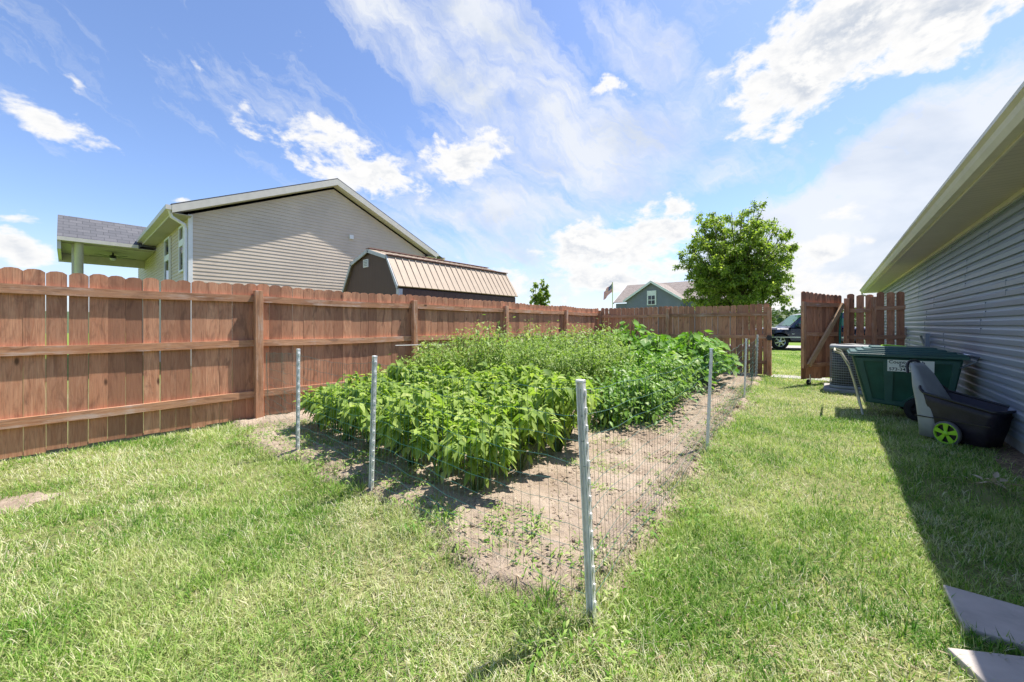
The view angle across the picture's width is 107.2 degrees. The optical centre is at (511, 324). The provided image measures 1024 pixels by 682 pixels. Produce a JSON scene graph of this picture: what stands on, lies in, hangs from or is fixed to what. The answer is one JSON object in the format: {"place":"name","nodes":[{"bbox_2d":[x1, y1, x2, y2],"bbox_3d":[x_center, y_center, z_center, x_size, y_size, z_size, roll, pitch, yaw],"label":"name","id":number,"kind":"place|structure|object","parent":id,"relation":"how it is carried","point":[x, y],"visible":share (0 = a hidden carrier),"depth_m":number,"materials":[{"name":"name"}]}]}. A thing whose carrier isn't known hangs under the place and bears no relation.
{"place":"outdoors","nodes":[
{"label":"outdoors","id":0,"kind":"place"},
{"bbox_2d":[57,178,444,365],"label":"tan house","id":1,"kind":"structure","parent":0,"point":[318,235],"depth_m":12.16,"materials":[{"name":"plastic"}]},
{"bbox_2d":[164,236,170,279],"bbox_3d":[-10.908,-1.830,11.952,0.900,1.820,0.050,0,0,40],"label":"window","id":2,"kind":"structure","parent":1,"relation":"in","point":[167,242],"depth_m":11.94,"materials":[{"name":"white glass"}]},
{"bbox_2d":[178,225,182,272],"bbox_3d":[-9.135,-2.105,10.448,0.650,1.270,0.050,0,0,40],"label":"window","id":3,"kind":"structure","parent":1,"relation":"in","point":[180,230],"depth_m":10.57,"materials":[{"name":"white glass"}]},
{"bbox_2d":[342,248,517,302],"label":"barn shed","id":4,"kind":"structure","parent":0,"point":[376,271],"depth_m":10.76,"materials":[{"name":"brown"}]},
{"bbox_2d":[45,311,864,332],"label":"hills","id":5,"kind":"structure","parent":0,"point":[88,328],"depth_m":81.51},
{"bbox_2d":[226,371,761,681],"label":"garden soil","id":6,"kind":"structure","parent":0,"point":[538,502],"depth_m":2.82,"materials":[{"name":"brown soil"}]},
{"bbox_2d":[293,382,346,426],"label":"leafy garden plant","id":7,"kind":"object","parent":6,"relation":"on","point":[306,396],"visible":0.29,"depth_m":4.43,"materials":[{"name":"green plant"}]},
{"bbox_2d":[306,383,368,431],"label":"leafy garden plant","id":8,"kind":"object","parent":6,"relation":"on","point":[314,401],"visible":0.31,"depth_m":4.26,"materials":[{"name":"green plant"}]},
{"bbox_2d":[312,383,370,440],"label":"leafy garden plant","id":9,"kind":"object","parent":6,"relation":"on","point":[318,417],"visible":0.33,"depth_m":3.97,"materials":[{"name":"green plant"}]},
{"bbox_2d":[336,371,371,392],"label":"leafy garden plant","id":10,"kind":"object","parent":6,"relation":"on","point":[356,382],"visible":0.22,"depth_m":5.07,"materials":[{"name":"green plant"}]},
{"bbox_2d":[330,382,400,444],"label":"leafy garden plant","id":11,"kind":"object","parent":6,"relation":"on","point":[362,408],"visible":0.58,"depth_m":3.75,"materials":[{"name":"green plant"}]},
{"bbox_2d":[360,379,397,414],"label":"leafy garden plant","id":12,"kind":"object","parent":6,"relation":"on","point":[378,382],"visible":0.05,"depth_m":4.81,"materials":[{"name":"green plant"}]},
{"bbox_2d":[368,367,406,385],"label":"leafy garden plant","id":13,"kind":"object","parent":6,"relation":"on","point":[384,372],"visible":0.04,"depth_m":5.42,"materials":[{"name":"green plant"}]},
{"bbox_2d":[355,397,419,453],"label":"leafy garden plant","id":14,"kind":"object","parent":6,"relation":"on","point":[366,424],"visible":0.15,"depth_m":3.58,"materials":[{"name":"green plant"}]},
{"bbox_2d":[365,377,412,399],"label":"leafy garden plant","id":15,"kind":"object","parent":6,"relation":"on","point":[399,389],"visible":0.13,"depth_m":4.50,"materials":[{"name":"green plant"}]},
{"bbox_2d":[369,360,430,389],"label":"leafy garden plant","id":16,"kind":"object","parent":6,"relation":"on","point":[397,372],"visible":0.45,"depth_m":5.12,"materials":[{"name":"green plant"}]},
{"bbox_2d":[369,386,451,466],"bbox_3d":[-0.865,0.902,3.313,0.722,0.742,0.633,0,0,-13],"label":"leafy garden plant","id":17,"kind":"object","parent":6,"relation":"on","point":[413,409],"visible":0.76,"depth_m":3.19,"materials":[{"name":"green plant"}]},
{"bbox_2d":[386,383,439,402],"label":"leafy garden plant","id":18,"kind":"object","parent":6,"relation":"on","point":[425,387],"visible":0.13,"depth_m":4.27,"materials":[{"name":"green plant"}]},
{"bbox_2d":[395,351,437,371],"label":"tall garden plant","id":19,"kind":"object","parent":6,"relation":"on","point":[412,360],"visible":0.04,"depth_m":6.25,"materials":[{"name":"green plant"}]},
{"bbox_2d":[404,372,439,388],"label":"leafy garden plant","id":20,"kind":"object","parent":6,"relation":"on","point":[423,381],"visible":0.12,"depth_m":5.07,"materials":[{"name":"green plant"}]},
{"bbox_2d":[404,336,457,378],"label":"tall garden plant","id":21,"kind":"object","parent":6,"relation":"on","point":[430,363],"visible":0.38,"depth_m":5.93,"materials":[{"name":"green plant"}]},
{"bbox_2d":[408,336,458,370],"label":"tall garden plant","id":22,"kind":"object","parent":6,"relation":"on","point":[433,352],"visible":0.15,"depth_m":6.54,"materials":[{"name":"green plant"}]},
{"bbox_2d":[418,394,456,441],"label":"leafy garden plant","id":23,"kind":"object","parent":6,"relation":"on","point":[431,400],"visible":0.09,"depth_m":3.96,"materials":[{"name":"green plant"}]},
{"bbox_2d":[404,411,474,483],"bbox_3d":[-0.609,0.992,3.086,0.708,0.564,0.635,0,0,18],"label":"leafy garden plant","id":24,"kind":"object","parent":6,"relation":"on","point":[434,435],"visible":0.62,"depth_m":2.95,"materials":[{"name":"green plant"}]},
{"bbox_2d":[420,375,464,402],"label":"leafy garden plant","id":25,"kind":"object","parent":6,"relation":"on","point":[431,384],"visible":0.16,"depth_m":4.72,"materials":[{"name":"green plant"}]},
{"bbox_2d":[425,359,471,384],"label":"leafy garden plant","id":26,"kind":"object","parent":6,"relation":"on","point":[443,369],"visible":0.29,"depth_m":5.44,"materials":[{"name":"green plant"}]},
{"bbox_2d":[429,372,485,403],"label":"leafy garden plant","id":27,"kind":"object","parent":6,"relation":"on","point":[454,386],"visible":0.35,"depth_m":4.41,"materials":[{"name":"green plant"}]},
{"bbox_2d":[434,339,482,374],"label":"tall garden plant","id":28,"kind":"object","parent":6,"relation":"on","point":[459,363],"visible":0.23,"depth_m":6.24,"materials":[{"name":"green plant"}]},
{"bbox_2d":[434,325,482,373],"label":"tall garden plant","id":29,"kind":"object","parent":6,"relation":"on","point":[460,340],"visible":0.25,"depth_m":6.97,"materials":[{"name":"green plant"}]},
{"bbox_2d":[432,385,490,432],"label":"leafy garden plant","id":30,"kind":"object","parent":6,"relation":"on","point":[471,394],"visible":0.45,"depth_m":3.64,"materials":[{"name":"green plant"}]},
{"bbox_2d":[439,366,484,387],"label":"leafy garden plant","id":31,"kind":"object","parent":6,"relation":"on","point":[462,374],"visible":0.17,"depth_m":5.29,"materials":[{"name":"green plant"}]},
{"bbox_2d":[437,408,518,491],"bbox_3d":[-0.250,0.953,2.822,0.595,0.639,0.624,0,0,-21],"label":"leafy garden plant","id":32,"kind":"object","parent":6,"relation":"on","point":[480,449],"visible":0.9,"depth_m":2.73,"materials":[{"name":"green plant"}]},
{"bbox_2d":[463,341,508,373],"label":"tall garden plant","id":33,"kind":"object","parent":6,"relation":"on","point":[477,357],"visible":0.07,"depth_m":6.53,"materials":[{"name":"green plant"}]},
{"bbox_2d":[451,399,523,466],"bbox_3d":[-0.281,0.977,3.400,0.779,0.594,0.699,0,0,31],"label":"leafy garden plant","id":34,"kind":"object","parent":6,"relation":"on","point":[473,414],"visible":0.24,"depth_m":3.44,"materials":[{"name":"green plant"}]},
{"bbox_2d":[456,314,520,375],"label":"tall garden plant","id":35,"kind":"object","parent":6,"relation":"on","point":[503,351],"visible":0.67,"depth_m":5.86,"materials":[{"name":"green plant"}]},
{"bbox_2d":[466,362,510,387],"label":"leafy garden plant","id":36,"kind":"object","parent":6,"relation":"on","point":[488,371],"visible":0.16,"depth_m":4.92,"materials":[{"name":"green plant"}]},
{"bbox_2d":[459,372,520,408],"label":"leafy garden plant","id":37,"kind":"object","parent":6,"relation":"on","point":[500,391],"visible":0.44,"depth_m":4.17,"materials":[{"name":"green plant"}]},
{"bbox_2d":[473,326,517,368],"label":"tall garden plant","id":38,"kind":"object","parent":6,"relation":"on","point":[501,333],"visible":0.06,"depth_m":7.30,"materials":[{"name":"green plant"}]},
{"bbox_2d":[496,333,531,364],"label":"tall garden plant","id":39,"kind":"object","parent":6,"relation":"on","point":[517,342],"visible":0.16,"depth_m":6.99,"materials":[{"name":"green plant"}]},
{"bbox_2d":[500,348,528,369],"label":"tall garden plant","id":40,"kind":"object","parent":6,"relation":"on","point":[512,359],"visible":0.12,"depth_m":6.26,"materials":[{"name":"green plant"}]},
{"bbox_2d":[481,363,548,422],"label":"leafy garden plant","id":41,"kind":"object","parent":6,"relation":"on","point":[513,376],"visible":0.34,"depth_m":4.56,"materials":[{"name":"green plant"}]},
{"bbox_2d":[501,329,542,353],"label":"tall garden plant","id":42,"kind":"object","parent":6,"relation":"on","point":[517,339],"visible":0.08,"depth_m":7.99,"materials":[{"name":"green plant"}]},
{"bbox_2d":[481,390,565,470],"bbox_3d":[0.053,0.916,3.239,0.724,0.714,0.758,0,0,-35],"label":"leafy garden plant","id":43,"kind":"object","parent":6,"relation":"on","point":[525,416],"visible":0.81,"depth_m":3.14,"materials":[{"name":"green plant"}]},
{"bbox_2d":[492,387,570,444],"bbox_3d":[0.149,0.962,3.946,0.742,0.624,0.826,0,0,-18],"label":"leafy garden plant","id":44,"kind":"object","parent":6,"relation":"on","point":[533,403],"visible":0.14,"depth_m":3.89,"materials":[{"name":"green plant"}]},
{"bbox_2d":[504,326,564,374],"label":"tall garden plant","id":45,"kind":"object","parent":6,"relation":"on","point":[538,358],"visible":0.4,"depth_m":5.82,"materials":[{"name":"green plant"}]},
{"bbox_2d":[511,337,558,368],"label":"tall garden plant","id":46,"kind":"object","parent":6,"relation":"on","point":[539,346],"visible":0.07,"depth_m":6.78,"materials":[{"name":"green plant"}]},
{"bbox_2d":[500,368,571,414],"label":"leafy garden plant","id":47,"kind":"object","parent":6,"relation":"on","point":[527,379],"visible":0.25,"depth_m":4.32,"materials":[{"name":"green plant"}]},
{"bbox_2d":[521,363,557,375],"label":"leafy garden plant","id":48,"kind":"object","parent":6,"relation":"on","point":[538,372],"visible":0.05,"depth_m":5.04,"materials":[{"name":"green plant"}]},
{"bbox_2d":[516,320,564,362],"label":"tall garden plant","id":49,"kind":"object","parent":6,"relation":"on","point":[539,331],"visible":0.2,"depth_m":7.62,"materials":[{"name":"green plant"}]},
{"bbox_2d":[533,330,582,366],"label":"tall garden plant","id":50,"kind":"object","parent":6,"relation":"on","point":[562,339],"visible":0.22,"depth_m":7.31,"materials":[{"name":"green plant"}]},
{"bbox_2d":[521,369,601,451],"bbox_3d":[0.433,0.856,3.711,0.792,0.835,0.830,0,0,35],"label":"leafy garden plant","id":51,"kind":"object","parent":6,"relation":"on","point":[561,397],"visible":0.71,"depth_m":3.61,"materials":[{"name":"green plant"}]},
{"bbox_2d":[546,351,582,376],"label":"tall garden plant","id":52,"kind":"object","parent":6,"relation":"on","point":[562,362],"visible":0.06,"depth_m":6.32,"materials":[{"name":"green plant"}]},
{"bbox_2d":[537,337,597,383],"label":"tall garden plant","id":53,"kind":"object","parent":6,"relation":"on","point":[570,364],"visible":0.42,"depth_m":5.52,"materials":[{"name":"green plant"}]},
{"bbox_2d":[540,371,599,435],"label":"leafy garden plant","id":54,"kind":"object","parent":6,"relation":"on","point":[567,379],"visible":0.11,"depth_m":4.16,"materials":[{"name":"green plant"}]},
{"bbox_2d":[554,322,596,358],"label":"tall garden plant","id":55,"kind":"object","parent":6,"relation":"on","point":[575,342],"visible":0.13,"depth_m":7.86,"materials":[{"name":"green plant"}]},
{"bbox_2d":[565,330,620,393],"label":"tall garden plant","id":56,"kind":"object","parent":6,"relation":"on","point":[592,368],"visible":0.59,"depth_m":6.02,"materials":[{"name":"green plant"}]},
{"bbox_2d":[575,323,623,376],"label":"tall garden plant","id":57,"kind":"object","parent":6,"relation":"on","point":[601,336],"visible":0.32,"depth_m":7.59,"materials":[{"name":"green plant"}]},
{"bbox_2d":[583,335,628,385],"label":"tall garden plant","id":58,"kind":"object","parent":6,"relation":"on","point":[614,357],"visible":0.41,"depth_m":6.66,"materials":[{"name":"green plant"}]},
{"bbox_2d":[587,322,633,358],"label":"tall garden plant","id":59,"kind":"object","parent":6,"relation":"on","point":[617,340],"visible":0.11,"depth_m":8.50,"materials":[{"name":"green plant"}]},
{"bbox_2d":[576,376,646,429],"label":"sprawling garden plant","id":60,"kind":"object","parent":6,"relation":"on","point":[605,421],"visible":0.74,"depth_m":4.54,"materials":[{"name":"green plant"}]},
{"bbox_2d":[599,342,639,381],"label":"tall garden plant","id":61,"kind":"object","parent":6,"relation":"on","point":[625,352],"visible":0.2,"depth_m":7.39,"materials":[{"name":"green plant"}]},
{"bbox_2d":[588,362,662,416],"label":"sprawling garden plant","id":62,"kind":"object","parent":6,"relation":"on","point":[606,379],"visible":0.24,"depth_m":5.17,"materials":[{"name":"green plant"}]},
{"bbox_2d":[593,363,664,405],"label":"sprawling garden plant","id":63,"kind":"object","parent":6,"relation":"on","point":[632,373],"visible":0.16,"depth_m":5.82,"materials":[{"name":"green plant"}]},
{"bbox_2d":[607,334,655,351],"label":"squash plant","id":64,"kind":"object","parent":6,"relation":"on","point":[633,340],"visible":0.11,"depth_m":9.42,"materials":[{"name":"green plant"}]},
{"bbox_2d":[602,319,663,345],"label":"squash plant","id":65,"kind":"object","parent":6,"relation":"on","point":[640,330],"visible":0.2,"depth_m":10.24,"materials":[{"name":"green plant"}]},
{"bbox_2d":[603,349,669,382],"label":"sprawling garden plant","id":66,"kind":"object","parent":6,"relation":"on","point":[630,360],"visible":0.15,"depth_m":6.42,"materials":[{"name":"green plant"}]},
{"bbox_2d":[624,349,659,373],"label":"plant","id":67,"kind":"object","parent":6,"relation":"on","point":[648,352],"visible":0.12,"depth_m":7.83,"materials":[{"name":"green plant"}]},
{"bbox_2d":[605,365,688,427],"bbox_3d":[1.706,0.929,4.859,1.102,0.839,1.015,0,0,-4],"label":"sprawling garden plant","id":68,"kind":"object","parent":6,"relation":"on","point":[646,400],"visible":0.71,"depth_m":4.78,"materials":[{"name":"green plant"}]},
{"bbox_2d":[628,333,677,356],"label":"squash plant","id":69,"kind":"object","parent":6,"relation":"on","point":[649,340],"visible":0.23,"depth_m":8.99,"materials":[{"name":"green plant"}]},
{"bbox_2d":[635,333,673,351],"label":"squash plant","id":70,"kind":"object","parent":6,"relation":"on","point":[652,335],"visible":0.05,"depth_m":9.82,"materials":[{"name":"green plant"}]},
{"bbox_2d":[628,359,702,411],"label":"sprawling garden plant","id":71,"kind":"object","parent":6,"relation":"on","point":[669,391],"visible":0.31,"depth_m":5.35,"materials":[{"name":"green plant"}]},
{"bbox_2d":[630,350,713,403],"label":"sprawling garden plant","id":72,"kind":"object","parent":6,"relation":"on","point":[669,361],"visible":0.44,"depth_m":6.02,"materials":[{"name":"green plant"}]},
{"bbox_2d":[645,344,708,394],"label":"sprawling garden plant","id":73,"kind":"object","parent":6,"relation":"on","point":[693,364],"visible":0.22,"depth_m":6.57,"materials":[{"name":"green plant"}]},
{"bbox_2d":[658,347,717,389],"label":"squash plant","id":74,"kind":"object","parent":6,"relation":"on","point":[706,371],"visible":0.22,"depth_m":7.13,"materials":[{"name":"green plant"}]},
{"bbox_2d":[656,332,737,374],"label":"squash plant","id":75,"kind":"object","parent":6,"relation":"on","point":[682,337],"visible":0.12,"depth_m":8.33,"materials":[{"name":"green plant"}]},
{"bbox_2d":[658,332,741,385],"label":"squash plant","id":76,"kind":"object","parent":6,"relation":"on","point":[705,345],"visible":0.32,"depth_m":7.60,"materials":[{"name":"green plant"}]},
{"bbox_2d":[674,330,737,360],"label":"squash plant","id":77,"kind":"object","parent":6,"relation":"on","point":[722,344],"visible":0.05,"depth_m":9.02,"materials":[{"name":"green plant"}]},
{"bbox_2d":[0,333,1023,681],"bbox_3d":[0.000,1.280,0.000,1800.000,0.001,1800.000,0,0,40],"label":"lawn","id":78,"kind":"structure","parent":0,"point":[852,487],"depth_m":1.99,"materials":[{"name":"green plant"}]},
{"bbox_2d":[0,491,63,513],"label":"bare soil","id":79,"kind":"structure","parent":78,"relation":"on","point":[7,502],"depth_m":2.75,"materials":[{"name":"beige soil"}]},
{"bbox_2d":[0,267,598,458],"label":"privacy fence","id":80,"kind":"object","parent":78,"relation":"on","point":[217,343],"visible":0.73,"depth_m":4.50,"materials":[{"name":"red wood"}]},
{"bbox_2d":[221,384,763,681],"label":"edge weeds","id":81,"kind":"object","parent":78,"relation":"on","point":[549,593],"visible":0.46,"depth_m":2.29,"materials":[{"name":"green plant"}]},
{"bbox_2d":[265,335,758,626],"bbox_3d":[1.598,0.772,6.944,5.017,1.078,9.844,0,0,40],"label":"wire garden fence","id":82,"kind":"object","parent":78,"relation":"on","point":[587,515],"visible":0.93,"depth_m":2.28,"materials":[{"name":"silver metal"}]},
{"bbox_2d":[529,279,550,305],"bbox_3d":[1.962,-0.970,26.050,1.525,4.505,1.626,0,0,-18],"label":"young tree","id":83,"kind":"object","parent":78,"relation":"on","point":[540,297],"visible":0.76,"depth_m":25.81,"materials":[{"name":"green plant"}]},
{"bbox_2d":[603,282,612,307],"bbox_3d":[9.893,-1.547,38.812,1.010,5.653,0.240,0,0,40],"label":"flag pole","id":84,"kind":"object","parent":78,"relation":"on","point":[608,291],"visible":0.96,"depth_m":38.71,"materials":[{"name":"metal"}]},
{"bbox_2d":[598,303,771,375],"bbox_3d":[4.658,0.357,10.924,4.746,1.846,0.189,0,0,40],"label":"privacy fence","id":85,"kind":"object","parent":78,"relation":"on","point":[716,319],"visible":0.58,"depth_m":10.24,"materials":[{"name":"red wood"}]},
{"bbox_2d":[672,197,801,346],"bbox_3d":[12.904,-2.951,21.984,6.210,8.470,6.842,0,0,40],"label":"shade tree","id":86,"kind":"object","parent":78,"relation":"on","point":[736,273],"visible":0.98,"depth_m":20.81,"materials":[{"name":"green plant"}]},
{"bbox_2d":[772,374,830,381],"bbox_3d":[7.037,1.289,9.071,1.300,0.042,0.600,0,0,40],"label":"gravel threshold","id":87,"kind":"object","parent":78,"relation":"on","point":[782,376],"visible":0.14,"depth_m":9.12,"materials":[{"name":"stone"}]},
{"bbox_2d":[762,305,864,326],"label":"woodland","id":88,"kind":"object","parent":78,"relation":"on","point":[783,314],"depth_m":83.23,"materials":[{"name":"green plant"}]},
{"bbox_2d":[801,291,844,384],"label":"wooden gate","id":89,"kind":"structure","parent":78,"relation":"on","point":[820,314],"depth_m":8.22,"materials":[{"name":"red wood"}]},
{"bbox_2d":[839,313,841,342],"bbox_3d":[7.299,0.504,8.390,0.060,1.551,0.040,0,0,40],"label":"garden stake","id":90,"kind":"object","parent":78,"relation":"on","point":[840,320],"visible":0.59,"depth_m":8.38,"materials":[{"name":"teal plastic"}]},
{"bbox_2d":[823,343,872,393],"bbox_3d":[6.655,0.836,7.337,0.920,0.928,0.920,0,0,40],"label":"air conditioner","id":91,"kind":"object","parent":78,"relation":"on","point":[841,380],"visible":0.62,"depth_m":7.20,"materials":[{"name":"metal"}]},
{"bbox_2d":[844,292,905,345],"bbox_3d":[7.847,0.271,8.208,0.964,1.959,0.207,0,0,40],"label":"privacy fence","id":92,"kind":"object","parent":78,"relation":"on","point":[874,308],"visible":0.61,"depth_m":8.17,"materials":[{"name":"red wood"}]},
{"bbox_2d":[834,345,979,421],"bbox_3d":[5.464,0.791,5.358,1.371,0.975,0.910,0,0,40],"label":"dumpster","id":93,"kind":"object","parent":78,"relation":"on","point":[883,376],"visible":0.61,"depth_m":5.10,"materials":[{"name":"green plastic"}]},
{"bbox_2d":[860,81,1023,453],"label":"house","id":94,"kind":"structure","parent":78,"relation":"on","point":[951,266],"depth_m":4.37,"materials":[{"name":"grey plastic"}]},
{"bbox_2d":[906,359,1015,447],"bbox_3d":[4.846,0.844,4.095,0.510,0.878,0.777,0,0,-17],"label":"garden cart","id":95,"kind":"object","parent":78,"relation":"on","point":[944,414],"visible":0.94,"depth_m":4.02,"materials":[{"name":"black plastic"}]},
{"bbox_2d":[942,472,1023,489],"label":"dry leaves","id":96,"kind":"object","parent":78,"relation":"on","point":[995,475],"visible":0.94,"depth_m":2.97,"materials":[{"name":"plant"}]},
{"bbox_2d":[943,585,1023,653],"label":"stepping stone","id":97,"kind":"object","parent":78,"relation":"on","point":[991,615],"visible":0.76,"depth_m":1.62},
{"bbox_2d":[947,648,1023,681],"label":"stepping stone","id":98,"kind":"object","parent":78,"relation":"on","point":[990,667],"visible":0.78,"depth_m":1.39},
{"bbox_2d":[991,441,1023,480],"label":"mulch strip","id":99,"kind":"object","parent":78,"relation":"on","point":[1017,456],"visible":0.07,"depth_m":3.54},
{"bbox_2d":[0,0,1023,311],"label":"sky","id":100,"kind":"structure","parent":0,"point":[576,146],"materials":[{"name":"blue"}]},
{"bbox_2d":[613,281,730,333],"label":"blue house","id":101,"kind":"structure","parent":0,"point":[653,294],"depth_m":40.63,"materials":[{"name":"grey plastic"}]},
{"bbox_2d":[647,290,655,304],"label":"window","id":102,"kind":"structure","parent":101,"relation":"in","point":[651,295],"depth_m":40.12,"materials":[{"name":"white glass"}]},
{"bbox_2d":[694,343,800,348],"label":"driveway","id":103,"kind":"structure","parent":0,"point":[792,347],"depth_m":20.98,"materials":[{"name":"concrete"}]},
{"bbox_2d":[762,313,864,348],"bbox_3d":[15.711,0.320,19.625,5.770,1.860,2.150,0,0,15],"label":"pickup truck","id":104,"kind":"object","parent":103,"relation":"on","point":[786,332],"visible":0.25,"depth_m":19.24,"materials":[{"name":"blue paint"}]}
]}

